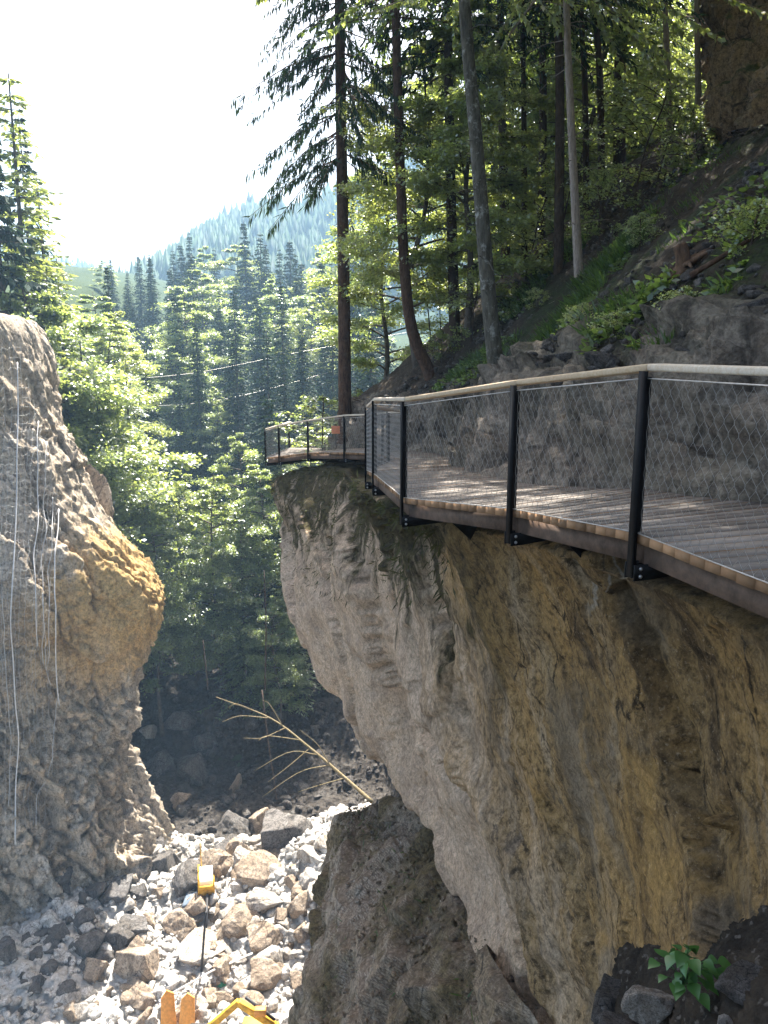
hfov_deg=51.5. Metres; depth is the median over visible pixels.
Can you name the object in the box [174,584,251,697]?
broadleaf tree
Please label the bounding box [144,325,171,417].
spruce tree
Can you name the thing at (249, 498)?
broadleaf tree
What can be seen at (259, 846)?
boulder
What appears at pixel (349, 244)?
broadleaf tree
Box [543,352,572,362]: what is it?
boulder
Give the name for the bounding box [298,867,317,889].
boulder
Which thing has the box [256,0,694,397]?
fir tree
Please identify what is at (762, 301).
boulder
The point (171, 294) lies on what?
spruce tree
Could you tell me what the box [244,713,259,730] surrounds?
boulder
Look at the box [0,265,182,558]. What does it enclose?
broadleaf tree
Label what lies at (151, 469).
broadleaf tree
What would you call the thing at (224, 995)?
boulder
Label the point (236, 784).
boulder
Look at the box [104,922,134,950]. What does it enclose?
boulder
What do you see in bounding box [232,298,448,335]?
hill
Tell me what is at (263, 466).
spruce tree
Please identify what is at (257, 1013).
excavator
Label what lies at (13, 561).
hanging ropes
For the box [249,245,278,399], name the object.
spruce tree
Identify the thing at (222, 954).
boulder
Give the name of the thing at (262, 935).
boulder
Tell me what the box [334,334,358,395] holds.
spruce tree
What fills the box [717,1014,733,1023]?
boulder
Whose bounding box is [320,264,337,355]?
spruce tree
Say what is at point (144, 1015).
boulder
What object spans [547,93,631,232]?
broadleaf tree
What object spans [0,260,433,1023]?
ground
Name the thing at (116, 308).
spruce tree
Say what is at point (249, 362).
overhead cable
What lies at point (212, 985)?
boulder
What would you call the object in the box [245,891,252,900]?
boulder
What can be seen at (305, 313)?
broadleaf tree
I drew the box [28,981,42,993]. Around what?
boulder
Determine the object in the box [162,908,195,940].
boulder
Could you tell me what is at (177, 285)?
spruce tree
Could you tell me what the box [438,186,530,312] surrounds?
broadleaf tree
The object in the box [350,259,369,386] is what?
spruce tree
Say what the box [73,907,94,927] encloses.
boulder
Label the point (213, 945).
boulder
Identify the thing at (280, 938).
boulder
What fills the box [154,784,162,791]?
boulder
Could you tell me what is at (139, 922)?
boulder
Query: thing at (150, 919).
boulder
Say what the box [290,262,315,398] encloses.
spruce tree
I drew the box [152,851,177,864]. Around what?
boulder
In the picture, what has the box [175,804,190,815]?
boulder
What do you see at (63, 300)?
larch tree
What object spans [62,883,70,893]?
boulder
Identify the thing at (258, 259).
spruce tree
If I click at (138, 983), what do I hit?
boulder
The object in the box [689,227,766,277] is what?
fallen branch
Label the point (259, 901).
boulder
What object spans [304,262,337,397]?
spruce tree
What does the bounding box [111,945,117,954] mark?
boulder
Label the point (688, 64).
broadleaf tree
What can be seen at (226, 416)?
broadleaf tree
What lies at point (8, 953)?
boulder
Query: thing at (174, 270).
spruce tree
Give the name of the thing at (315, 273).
broadleaf tree
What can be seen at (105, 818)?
cliff
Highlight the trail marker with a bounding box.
[331,426,339,447]
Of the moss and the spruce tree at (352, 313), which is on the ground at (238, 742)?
the spruce tree at (352, 313)
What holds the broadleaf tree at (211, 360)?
on the ground at (238, 742)
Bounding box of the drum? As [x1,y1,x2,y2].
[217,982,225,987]
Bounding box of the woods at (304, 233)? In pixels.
[113,158,498,307]
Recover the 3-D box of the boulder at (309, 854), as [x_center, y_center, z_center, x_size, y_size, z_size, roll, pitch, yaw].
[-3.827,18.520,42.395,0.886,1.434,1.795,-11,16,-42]
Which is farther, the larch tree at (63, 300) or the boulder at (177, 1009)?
the larch tree at (63, 300)
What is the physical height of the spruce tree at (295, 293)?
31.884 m
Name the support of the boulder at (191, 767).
on the ground at (238, 742)
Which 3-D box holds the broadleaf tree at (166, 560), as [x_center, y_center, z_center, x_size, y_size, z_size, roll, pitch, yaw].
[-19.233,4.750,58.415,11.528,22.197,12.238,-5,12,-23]
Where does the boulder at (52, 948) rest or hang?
on the ground at (238, 742)
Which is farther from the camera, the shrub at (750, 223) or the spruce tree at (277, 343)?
the spruce tree at (277, 343)
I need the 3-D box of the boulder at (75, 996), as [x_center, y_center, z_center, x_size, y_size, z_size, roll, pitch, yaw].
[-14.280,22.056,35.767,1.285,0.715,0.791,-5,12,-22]
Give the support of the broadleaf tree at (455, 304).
on the hillside
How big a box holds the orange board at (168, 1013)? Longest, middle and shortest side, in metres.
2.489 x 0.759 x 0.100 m
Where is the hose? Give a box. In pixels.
[173,953,252,992]
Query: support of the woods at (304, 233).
on the hill
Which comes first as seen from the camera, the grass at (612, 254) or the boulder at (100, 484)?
the grass at (612, 254)
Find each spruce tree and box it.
[0,140,143,683]
[1,113,78,397]
[100,267,134,408]
[105,260,121,311]
[119,273,143,334]
[119,286,148,359]
[120,306,147,416]
[130,307,145,359]
[132,257,148,333]
[132,345,181,508]
[140,255,164,342]
[141,257,165,366]
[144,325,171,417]
[152,295,199,462]
[159,269,175,366]
[162,251,189,323]
[166,283,193,406]
[168,371,198,503]
[169,255,216,388]
[174,246,189,351]
[180,233,208,371]
[180,321,223,503]
[190,335,220,472]
[209,248,225,370]
[209,305,245,445]
[210,328,265,503]
[211,288,232,424]
[212,288,265,455]
[225,286,252,402]
[229,0,439,443]
[229,221,256,368]
[236,331,296,506]
[239,291,280,431]
[242,234,279,367]
[243,307,280,453]
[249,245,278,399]
[249,399,285,617]
[258,280,301,463]
[268,342,302,466]
[271,250,290,362]
[271,444,306,595]
[273,290,304,417]
[274,239,305,364]
[285,253,309,364]
[286,329,315,427]
[287,333,324,466]
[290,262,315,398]
[297,0,508,382]
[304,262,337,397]
[310,333,334,434]
[313,386,328,462]
[314,303,352,436]
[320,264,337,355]
[322,286,337,362]
[329,366,337,436]
[330,257,363,388]
[331,0,545,344]
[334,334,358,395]
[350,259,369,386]
[351,354,368,395]
[352,327,382,396]
[353,296,384,393]
[355,265,397,385]
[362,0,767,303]
[366,250,400,371]
[407,0,647,260]
[410,0,594,278]
[415,0,707,284]
[459,0,637,243]
[484,0,692,215]
[526,0,671,190]
[531,0,694,174]
[545,0,692,179]
[628,15,663,155]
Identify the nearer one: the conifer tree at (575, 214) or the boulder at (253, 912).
the conifer tree at (575, 214)
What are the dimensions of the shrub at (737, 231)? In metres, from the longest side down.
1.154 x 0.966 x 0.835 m
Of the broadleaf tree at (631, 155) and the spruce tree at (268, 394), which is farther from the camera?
the spruce tree at (268, 394)
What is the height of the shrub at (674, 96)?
4.367 m
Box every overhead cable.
[137,332,406,378]
[159,350,401,405]
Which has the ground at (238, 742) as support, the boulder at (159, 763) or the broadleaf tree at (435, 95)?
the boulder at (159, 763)
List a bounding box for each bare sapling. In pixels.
[393,156,432,351]
[436,198,440,339]
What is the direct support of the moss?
on the cliff at (567, 746)
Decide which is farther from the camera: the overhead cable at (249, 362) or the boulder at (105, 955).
the overhead cable at (249, 362)
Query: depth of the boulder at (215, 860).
43.36 m
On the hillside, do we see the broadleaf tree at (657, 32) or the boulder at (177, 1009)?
the broadleaf tree at (657, 32)
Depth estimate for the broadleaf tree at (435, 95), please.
36.26 m
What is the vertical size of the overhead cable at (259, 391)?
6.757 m
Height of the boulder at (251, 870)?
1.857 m
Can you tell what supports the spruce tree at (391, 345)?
on the ground at (238, 742)
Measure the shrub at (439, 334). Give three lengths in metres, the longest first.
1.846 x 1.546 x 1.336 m
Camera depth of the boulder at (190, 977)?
37.50 m
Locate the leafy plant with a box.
[648,944,730,1010]
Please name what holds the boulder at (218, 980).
on the ground at (238, 742)
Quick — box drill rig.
[197,843,215,927]
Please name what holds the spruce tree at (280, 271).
on the ground at (238, 742)
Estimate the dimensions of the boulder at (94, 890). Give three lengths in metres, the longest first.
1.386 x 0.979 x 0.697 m
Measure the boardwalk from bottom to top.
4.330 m
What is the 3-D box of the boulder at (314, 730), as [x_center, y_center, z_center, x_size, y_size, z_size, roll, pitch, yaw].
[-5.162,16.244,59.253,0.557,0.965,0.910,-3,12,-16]
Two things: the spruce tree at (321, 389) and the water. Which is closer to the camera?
the water
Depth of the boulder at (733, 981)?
4.59 m
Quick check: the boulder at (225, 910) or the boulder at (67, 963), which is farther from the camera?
the boulder at (225, 910)
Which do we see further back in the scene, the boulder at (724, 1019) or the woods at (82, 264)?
the woods at (82, 264)
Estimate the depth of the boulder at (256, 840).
45.55 m
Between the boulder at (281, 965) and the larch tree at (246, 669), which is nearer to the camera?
the boulder at (281, 965)
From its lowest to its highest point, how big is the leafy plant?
0.279 m
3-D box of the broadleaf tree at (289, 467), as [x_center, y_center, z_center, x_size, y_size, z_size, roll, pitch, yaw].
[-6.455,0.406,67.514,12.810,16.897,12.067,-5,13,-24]
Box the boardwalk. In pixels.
[264,364,767,618]
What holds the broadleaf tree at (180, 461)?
on the ground at (238, 742)
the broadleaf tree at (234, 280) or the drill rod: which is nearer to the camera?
the drill rod
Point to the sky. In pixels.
(131, 118)
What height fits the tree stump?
0.509 m
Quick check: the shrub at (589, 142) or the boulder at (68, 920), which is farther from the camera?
the boulder at (68, 920)
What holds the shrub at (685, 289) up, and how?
on the hillside
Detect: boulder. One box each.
[0,936,17,965]
[18,1006,26,1014]
[20,979,27,983]
[21,931,30,942]
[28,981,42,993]
[29,945,42,960]
[31,974,46,986]
[32,1003,37,1012]
[33,928,47,936]
[39,959,57,975]
[43,933,60,944]
[43,943,59,953]
[47,922,69,941]
[51,991,80,1014]
[54,866,72,885]
[56,979,76,995]
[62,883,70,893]
[62,1000,76,1022]
[65,916,72,924]
[65,957,70,966]
[68,930,105,958]
[68,1001,88,1020]
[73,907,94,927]
[78,891,87,903]
[79,958,84,970]
[82,957,108,983]
[84,464,113,518]
[85,881,106,899]
[93,948,113,961]
[98,894,106,904]
[98,974,107,981]
[103,873,132,902]
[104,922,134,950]
[106,986,113,996]
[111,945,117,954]
[113,946,159,983]
[119,914,148,936]
[119,983,131,992]
[120,990,132,1005]
[126,935,146,948]
[127,975,152,1004]
[128,986,156,1010]
[129,883,147,900]
[133,933,147,942]
[136,1006,152,1023]
[139,725,156,738]
[142,912,154,927]
[145,749,175,775]
[145,1012,157,1023]
[149,836,164,855]
[149,851,175,873]
[151,887,162,899]
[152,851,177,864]
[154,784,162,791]
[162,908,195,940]
[164,710,196,729]
[167,849,181,863]
[170,792,192,810]
[172,858,200,897]
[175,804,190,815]
[175,1002,180,1021]
[176,927,230,966]
[177,752,207,786]
[179,903,208,923]
[185,892,209,915]
[187,974,195,981]
[192,732,215,751]
[193,994,207,1009]
[195,829,200,834]
[195,1007,206,1018]
[198,848,233,874]
[201,987,218,1009]
[206,853,232,869]
[206,983,215,987]
[208,908,219,922]
[210,940,217,950]
[212,955,231,983]
[214,861,225,877]
[215,834,245,850]
[215,991,234,1007]
[216,810,249,834]
[216,926,224,939]
[216,952,229,957]
[216,976,221,984]
[218,896,237,919]
[220,903,251,939]
[225,837,249,857]
[229,773,241,792]
[230,850,281,891]
[232,981,244,993]
[232,993,239,998]
[233,846,249,866]
[240,955,248,963]
[241,808,250,817]
[242,990,264,1006]
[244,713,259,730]
[244,981,250,990]
[245,890,283,912]
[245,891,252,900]
[246,920,279,954]
[248,807,268,833]
[248,837,260,844]
[249,910,260,916]
[250,822,262,832]
[250,955,281,990]
[251,915,260,921]
[254,842,261,848]
[254,945,282,962]
[260,808,312,849]
[267,848,280,858]
[269,708,286,723]
[274,907,288,924]
[275,932,283,945]
[276,917,292,929]
[276,962,285,969]
[281,1018,287,1023]
[283,946,292,960]
[284,874,297,888]
[287,890,311,919]
[288,942,293,948]
[289,970,301,989]
[291,881,304,899]
[293,922,307,943]
[296,845,323,865]
[297,782,311,792]
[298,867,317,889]
[301,729,310,736]
[302,922,308,932]
[307,880,314,901]
[310,725,318,736]
[313,834,326,851]
[314,794,321,798]
[319,790,326,797]
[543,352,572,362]
[584,351,619,368]
[591,973,620,1023]
[595,1010,638,1023]
[621,985,675,1023]
[680,268,694,281]
[714,959,762,1005]
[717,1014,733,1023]
[733,297,767,307]
[737,285,765,294]
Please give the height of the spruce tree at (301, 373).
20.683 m
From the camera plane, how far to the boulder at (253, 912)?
40.45 m
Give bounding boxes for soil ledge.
[611,905,767,1023]
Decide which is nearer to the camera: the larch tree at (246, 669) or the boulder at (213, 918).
the boulder at (213, 918)
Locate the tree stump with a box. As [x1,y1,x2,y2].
[667,242,715,278]
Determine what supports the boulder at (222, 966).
on the ground at (238, 742)
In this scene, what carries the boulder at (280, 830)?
on the ground at (238, 742)
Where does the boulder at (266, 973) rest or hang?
on the ground at (238, 742)
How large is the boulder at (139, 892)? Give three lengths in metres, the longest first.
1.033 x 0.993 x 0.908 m
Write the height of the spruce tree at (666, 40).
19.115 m
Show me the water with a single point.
(238, 757)
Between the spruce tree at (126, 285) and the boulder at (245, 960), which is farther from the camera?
the spruce tree at (126, 285)
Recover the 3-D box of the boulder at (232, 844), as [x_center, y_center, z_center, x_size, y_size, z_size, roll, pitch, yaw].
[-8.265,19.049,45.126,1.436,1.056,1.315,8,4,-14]
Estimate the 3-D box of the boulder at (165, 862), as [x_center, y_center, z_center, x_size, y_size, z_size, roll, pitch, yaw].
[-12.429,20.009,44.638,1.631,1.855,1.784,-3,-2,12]
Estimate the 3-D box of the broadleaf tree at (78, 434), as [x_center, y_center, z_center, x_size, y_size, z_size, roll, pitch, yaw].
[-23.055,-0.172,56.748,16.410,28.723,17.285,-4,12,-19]
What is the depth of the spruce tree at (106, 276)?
88.48 m
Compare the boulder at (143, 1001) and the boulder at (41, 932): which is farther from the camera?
the boulder at (41, 932)
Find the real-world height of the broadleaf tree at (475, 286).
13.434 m
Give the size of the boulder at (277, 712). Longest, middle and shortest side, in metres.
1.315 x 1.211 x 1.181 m
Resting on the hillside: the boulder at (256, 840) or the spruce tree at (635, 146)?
the spruce tree at (635, 146)
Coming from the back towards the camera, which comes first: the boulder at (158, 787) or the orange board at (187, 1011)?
the boulder at (158, 787)
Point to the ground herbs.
(658, 285)
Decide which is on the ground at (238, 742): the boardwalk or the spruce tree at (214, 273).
the spruce tree at (214, 273)
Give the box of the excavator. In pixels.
[191,996,278,1023]
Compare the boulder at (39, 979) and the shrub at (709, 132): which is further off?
the boulder at (39, 979)
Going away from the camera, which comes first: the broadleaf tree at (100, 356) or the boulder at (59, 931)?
the boulder at (59, 931)
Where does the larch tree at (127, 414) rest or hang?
on the ground at (238, 742)
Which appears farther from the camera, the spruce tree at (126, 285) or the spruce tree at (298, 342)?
the spruce tree at (126, 285)
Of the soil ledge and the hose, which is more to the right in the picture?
the soil ledge
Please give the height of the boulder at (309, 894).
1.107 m
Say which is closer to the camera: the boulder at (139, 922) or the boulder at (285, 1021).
the boulder at (285, 1021)
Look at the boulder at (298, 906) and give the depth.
39.68 m
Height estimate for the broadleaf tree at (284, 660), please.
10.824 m
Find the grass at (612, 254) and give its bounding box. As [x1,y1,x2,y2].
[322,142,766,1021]
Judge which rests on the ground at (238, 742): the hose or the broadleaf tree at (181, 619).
the broadleaf tree at (181, 619)
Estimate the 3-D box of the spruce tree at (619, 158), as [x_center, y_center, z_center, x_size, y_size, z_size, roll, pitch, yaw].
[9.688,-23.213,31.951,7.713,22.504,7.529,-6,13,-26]
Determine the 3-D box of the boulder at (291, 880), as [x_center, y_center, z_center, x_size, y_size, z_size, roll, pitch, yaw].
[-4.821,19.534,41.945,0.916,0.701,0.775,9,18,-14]
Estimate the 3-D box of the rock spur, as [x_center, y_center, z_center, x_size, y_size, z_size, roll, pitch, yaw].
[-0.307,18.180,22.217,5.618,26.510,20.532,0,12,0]
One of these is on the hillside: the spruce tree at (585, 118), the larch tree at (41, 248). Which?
the spruce tree at (585, 118)
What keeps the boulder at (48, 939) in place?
on the ground at (238, 742)
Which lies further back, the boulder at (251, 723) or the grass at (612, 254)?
the boulder at (251, 723)
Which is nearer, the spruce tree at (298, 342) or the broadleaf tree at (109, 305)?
the broadleaf tree at (109, 305)
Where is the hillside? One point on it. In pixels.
(717, 329)
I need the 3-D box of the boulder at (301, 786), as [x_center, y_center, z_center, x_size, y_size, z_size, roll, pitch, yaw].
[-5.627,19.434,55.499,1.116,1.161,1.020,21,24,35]
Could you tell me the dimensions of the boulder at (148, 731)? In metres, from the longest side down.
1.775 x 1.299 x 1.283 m
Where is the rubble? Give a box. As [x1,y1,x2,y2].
[0,799,367,1023]
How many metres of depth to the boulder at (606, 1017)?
5.69 m
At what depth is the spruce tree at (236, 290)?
142.85 m
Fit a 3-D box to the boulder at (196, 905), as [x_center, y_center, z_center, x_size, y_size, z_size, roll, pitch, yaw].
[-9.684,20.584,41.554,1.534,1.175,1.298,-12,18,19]
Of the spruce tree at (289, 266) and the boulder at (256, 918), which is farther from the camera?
the spruce tree at (289, 266)
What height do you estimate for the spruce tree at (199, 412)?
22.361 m
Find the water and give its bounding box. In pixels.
[195,753,241,795]
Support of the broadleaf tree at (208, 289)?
on the ground at (238, 742)
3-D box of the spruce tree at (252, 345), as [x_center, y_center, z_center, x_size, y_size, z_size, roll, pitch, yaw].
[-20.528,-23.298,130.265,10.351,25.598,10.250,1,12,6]
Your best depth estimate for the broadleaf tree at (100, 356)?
78.29 m
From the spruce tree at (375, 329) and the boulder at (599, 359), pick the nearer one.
the boulder at (599, 359)
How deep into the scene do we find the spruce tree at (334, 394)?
99.53 m
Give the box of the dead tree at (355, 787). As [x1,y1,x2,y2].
[216,697,372,803]
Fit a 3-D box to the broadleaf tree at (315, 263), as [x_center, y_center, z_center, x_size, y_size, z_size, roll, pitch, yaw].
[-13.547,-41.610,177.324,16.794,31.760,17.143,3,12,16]
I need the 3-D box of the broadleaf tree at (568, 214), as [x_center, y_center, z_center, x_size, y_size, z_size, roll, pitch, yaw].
[7.802,-16.973,39.142,12.042,17.503,11.797,0,12,-2]
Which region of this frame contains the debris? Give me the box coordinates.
[132,594,384,836]
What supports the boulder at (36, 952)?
on the ground at (238, 742)
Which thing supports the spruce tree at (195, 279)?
on the ground at (238, 742)
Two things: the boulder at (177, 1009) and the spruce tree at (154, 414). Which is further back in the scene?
the spruce tree at (154, 414)
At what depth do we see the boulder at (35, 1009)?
35.39 m
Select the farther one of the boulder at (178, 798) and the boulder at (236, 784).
the boulder at (236, 784)
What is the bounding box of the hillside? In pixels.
[319,102,767,502]
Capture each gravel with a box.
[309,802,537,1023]
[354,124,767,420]
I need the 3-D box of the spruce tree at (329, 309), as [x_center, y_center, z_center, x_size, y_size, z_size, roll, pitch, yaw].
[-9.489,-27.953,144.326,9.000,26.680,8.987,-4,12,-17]
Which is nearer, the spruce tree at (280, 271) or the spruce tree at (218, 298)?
the spruce tree at (218, 298)
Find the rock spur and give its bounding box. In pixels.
[288,795,537,1023]
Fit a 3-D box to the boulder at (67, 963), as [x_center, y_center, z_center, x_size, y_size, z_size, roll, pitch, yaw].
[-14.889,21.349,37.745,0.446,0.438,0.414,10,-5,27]
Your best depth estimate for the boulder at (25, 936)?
38.68 m
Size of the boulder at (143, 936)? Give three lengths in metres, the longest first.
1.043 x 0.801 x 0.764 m
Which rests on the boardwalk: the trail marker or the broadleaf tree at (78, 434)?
the trail marker
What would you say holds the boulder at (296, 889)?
on the ground at (238, 742)
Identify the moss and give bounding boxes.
[265,464,455,613]
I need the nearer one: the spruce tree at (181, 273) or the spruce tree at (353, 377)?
the spruce tree at (353, 377)
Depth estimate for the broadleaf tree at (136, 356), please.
72.75 m
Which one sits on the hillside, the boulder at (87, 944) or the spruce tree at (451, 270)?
the spruce tree at (451, 270)
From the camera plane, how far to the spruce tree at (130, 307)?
140.06 m
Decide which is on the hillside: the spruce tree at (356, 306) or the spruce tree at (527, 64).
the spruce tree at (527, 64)
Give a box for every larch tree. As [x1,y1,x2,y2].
[0,73,147,674]
[18,173,95,429]
[48,253,106,430]
[63,335,161,661]
[110,355,183,666]
[197,519,276,720]
[242,538,324,719]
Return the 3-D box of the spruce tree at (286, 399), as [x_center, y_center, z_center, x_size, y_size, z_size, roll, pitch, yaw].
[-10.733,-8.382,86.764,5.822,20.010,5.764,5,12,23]
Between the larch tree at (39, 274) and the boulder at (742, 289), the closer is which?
the boulder at (742, 289)
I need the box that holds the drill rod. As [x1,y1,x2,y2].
[200,911,206,971]
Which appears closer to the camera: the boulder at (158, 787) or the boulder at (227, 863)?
the boulder at (227, 863)
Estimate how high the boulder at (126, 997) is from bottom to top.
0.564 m
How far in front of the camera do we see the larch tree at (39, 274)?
55.76 m
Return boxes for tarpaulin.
[182,892,195,906]
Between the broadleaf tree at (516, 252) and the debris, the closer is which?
the broadleaf tree at (516, 252)
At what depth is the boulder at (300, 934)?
38.69 m
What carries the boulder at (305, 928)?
on the ground at (238, 742)
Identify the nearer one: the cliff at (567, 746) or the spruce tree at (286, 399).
the cliff at (567, 746)
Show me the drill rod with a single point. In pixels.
(203, 940)
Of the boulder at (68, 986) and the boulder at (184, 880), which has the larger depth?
the boulder at (184, 880)
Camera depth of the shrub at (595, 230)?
24.58 m
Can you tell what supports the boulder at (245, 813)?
on the ground at (238, 742)
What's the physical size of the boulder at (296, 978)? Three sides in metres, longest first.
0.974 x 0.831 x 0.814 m
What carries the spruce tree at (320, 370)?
on the ground at (238, 742)
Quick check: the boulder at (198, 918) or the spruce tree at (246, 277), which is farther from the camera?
the spruce tree at (246, 277)
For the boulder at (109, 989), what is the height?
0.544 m
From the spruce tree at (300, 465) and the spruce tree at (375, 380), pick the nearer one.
the spruce tree at (300, 465)
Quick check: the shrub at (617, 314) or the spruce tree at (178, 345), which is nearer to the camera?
the shrub at (617, 314)
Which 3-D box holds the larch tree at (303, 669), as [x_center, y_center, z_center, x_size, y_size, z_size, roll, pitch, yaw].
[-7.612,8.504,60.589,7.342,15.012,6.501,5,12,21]
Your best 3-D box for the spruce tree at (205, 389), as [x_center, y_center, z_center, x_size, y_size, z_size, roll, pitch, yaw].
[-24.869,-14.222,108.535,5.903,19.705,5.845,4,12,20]
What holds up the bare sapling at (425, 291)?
on the hillside
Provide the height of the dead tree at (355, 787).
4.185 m
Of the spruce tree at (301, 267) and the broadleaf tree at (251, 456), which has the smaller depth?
the broadleaf tree at (251, 456)
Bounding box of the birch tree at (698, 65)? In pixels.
[630,0,707,151]
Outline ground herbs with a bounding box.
[432,142,767,390]
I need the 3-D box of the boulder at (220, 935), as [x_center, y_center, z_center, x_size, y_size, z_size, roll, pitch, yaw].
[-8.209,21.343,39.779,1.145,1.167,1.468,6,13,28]
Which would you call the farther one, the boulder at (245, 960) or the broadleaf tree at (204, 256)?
the broadleaf tree at (204, 256)
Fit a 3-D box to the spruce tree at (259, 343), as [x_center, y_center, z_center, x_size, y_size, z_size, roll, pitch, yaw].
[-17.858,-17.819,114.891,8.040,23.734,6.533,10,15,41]
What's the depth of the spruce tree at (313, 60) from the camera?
28.07 m
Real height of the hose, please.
0.884 m
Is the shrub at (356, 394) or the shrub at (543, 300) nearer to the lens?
the shrub at (543, 300)
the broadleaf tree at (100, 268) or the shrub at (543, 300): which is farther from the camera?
the broadleaf tree at (100, 268)
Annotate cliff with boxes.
[0,313,177,926]
[271,462,767,1023]
[699,0,767,145]
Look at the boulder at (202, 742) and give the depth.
59.55 m
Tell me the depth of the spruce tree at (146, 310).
167.72 m
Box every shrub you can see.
[268,395,337,462]
[311,389,362,422]
[419,329,463,363]
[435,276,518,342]
[490,190,586,287]
[516,122,617,220]
[521,287,550,309]
[561,166,649,245]
[562,302,596,326]
[574,67,707,216]
[587,307,633,343]
[611,97,706,192]
[616,211,666,250]
[650,285,701,311]
[659,100,718,162]
[697,199,767,257]
[737,196,767,238]
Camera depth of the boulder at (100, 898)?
41.38 m
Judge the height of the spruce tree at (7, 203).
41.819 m
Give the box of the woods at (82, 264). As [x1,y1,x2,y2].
[0,245,107,266]
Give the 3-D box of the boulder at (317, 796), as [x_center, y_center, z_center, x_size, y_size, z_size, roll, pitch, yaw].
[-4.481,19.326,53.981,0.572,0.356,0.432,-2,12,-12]
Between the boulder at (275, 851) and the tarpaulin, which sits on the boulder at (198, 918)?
the tarpaulin
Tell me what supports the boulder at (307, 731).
on the ground at (238, 742)
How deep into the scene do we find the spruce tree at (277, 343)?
107.50 m
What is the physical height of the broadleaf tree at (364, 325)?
11.801 m
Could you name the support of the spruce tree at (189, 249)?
on the ground at (238, 742)
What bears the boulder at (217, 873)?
on the ground at (238, 742)
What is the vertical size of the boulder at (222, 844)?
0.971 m
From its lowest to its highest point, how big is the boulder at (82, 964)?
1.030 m
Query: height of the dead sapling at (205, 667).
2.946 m
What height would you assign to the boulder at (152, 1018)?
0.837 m
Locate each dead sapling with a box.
[203,641,208,689]
[261,690,276,799]
[264,571,266,689]
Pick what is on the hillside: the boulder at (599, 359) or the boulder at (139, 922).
the boulder at (599, 359)
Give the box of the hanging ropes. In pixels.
[0,342,59,843]
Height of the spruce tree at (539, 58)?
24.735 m
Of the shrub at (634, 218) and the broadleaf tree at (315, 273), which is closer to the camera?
the shrub at (634, 218)
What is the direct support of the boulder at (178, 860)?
on the ground at (238, 742)
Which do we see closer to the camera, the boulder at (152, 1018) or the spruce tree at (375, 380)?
the boulder at (152, 1018)
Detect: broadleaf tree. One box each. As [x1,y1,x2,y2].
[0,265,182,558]
[34,305,179,557]
[55,311,157,424]
[59,307,182,472]
[60,292,176,394]
[61,364,219,656]
[89,260,119,293]
[101,425,194,666]
[121,439,197,578]
[125,469,236,673]
[128,504,221,736]
[132,345,216,467]
[135,292,235,444]
[139,269,265,411]
[152,474,279,690]
[162,246,239,357]
[163,570,219,677]
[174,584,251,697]
[186,432,277,588]
[189,386,252,493]
[190,244,276,346]
[200,461,290,653]
[200,615,263,670]
[218,279,329,408]
[240,595,308,727]
[249,417,331,558]
[272,292,357,404]
[288,251,337,359]
[301,253,396,365]
[302,149,465,377]
[314,24,535,369]
[362,0,567,339]
[386,0,613,279]
[429,25,691,260]
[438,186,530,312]
[444,162,520,292]
[483,0,694,208]
[487,91,597,282]
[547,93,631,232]
[575,50,694,185]
[578,0,706,150]
[580,13,706,166]
[605,0,706,151]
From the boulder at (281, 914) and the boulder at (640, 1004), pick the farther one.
the boulder at (281, 914)
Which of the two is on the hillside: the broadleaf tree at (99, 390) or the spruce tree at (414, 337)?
the spruce tree at (414, 337)
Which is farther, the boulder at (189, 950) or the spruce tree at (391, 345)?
the spruce tree at (391, 345)
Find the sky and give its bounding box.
[0,0,689,271]
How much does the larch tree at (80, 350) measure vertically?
28.206 m
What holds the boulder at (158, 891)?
on the ground at (238, 742)
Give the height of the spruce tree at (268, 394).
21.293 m
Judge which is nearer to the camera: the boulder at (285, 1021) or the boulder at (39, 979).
the boulder at (285, 1021)
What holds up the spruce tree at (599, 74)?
on the hillside
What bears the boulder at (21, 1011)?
on the ground at (238, 742)
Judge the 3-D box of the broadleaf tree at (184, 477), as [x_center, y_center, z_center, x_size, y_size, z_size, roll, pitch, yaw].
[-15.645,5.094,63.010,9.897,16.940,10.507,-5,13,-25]
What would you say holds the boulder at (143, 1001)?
on the ground at (238, 742)
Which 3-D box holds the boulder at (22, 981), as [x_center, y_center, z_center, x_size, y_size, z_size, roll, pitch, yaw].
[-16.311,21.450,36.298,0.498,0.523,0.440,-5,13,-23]
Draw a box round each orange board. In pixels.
[161,990,176,1023]
[179,992,194,1023]
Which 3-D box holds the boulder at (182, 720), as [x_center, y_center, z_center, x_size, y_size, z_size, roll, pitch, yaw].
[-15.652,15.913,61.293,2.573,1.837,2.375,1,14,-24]
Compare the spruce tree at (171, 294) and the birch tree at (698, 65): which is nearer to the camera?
the birch tree at (698, 65)
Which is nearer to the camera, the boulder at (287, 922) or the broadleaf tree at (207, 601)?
the boulder at (287, 922)
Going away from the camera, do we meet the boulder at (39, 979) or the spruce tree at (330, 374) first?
the boulder at (39, 979)
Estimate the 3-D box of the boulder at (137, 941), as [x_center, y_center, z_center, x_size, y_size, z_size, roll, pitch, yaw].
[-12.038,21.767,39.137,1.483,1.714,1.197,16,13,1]
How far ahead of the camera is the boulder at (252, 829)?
50.70 m
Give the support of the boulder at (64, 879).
on the ground at (238, 742)
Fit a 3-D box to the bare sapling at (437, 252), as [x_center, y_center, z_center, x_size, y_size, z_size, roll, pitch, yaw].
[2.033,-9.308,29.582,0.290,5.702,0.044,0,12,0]
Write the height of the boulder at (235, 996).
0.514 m
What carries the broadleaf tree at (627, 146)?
on the hillside
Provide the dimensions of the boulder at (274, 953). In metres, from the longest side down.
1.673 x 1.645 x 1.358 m

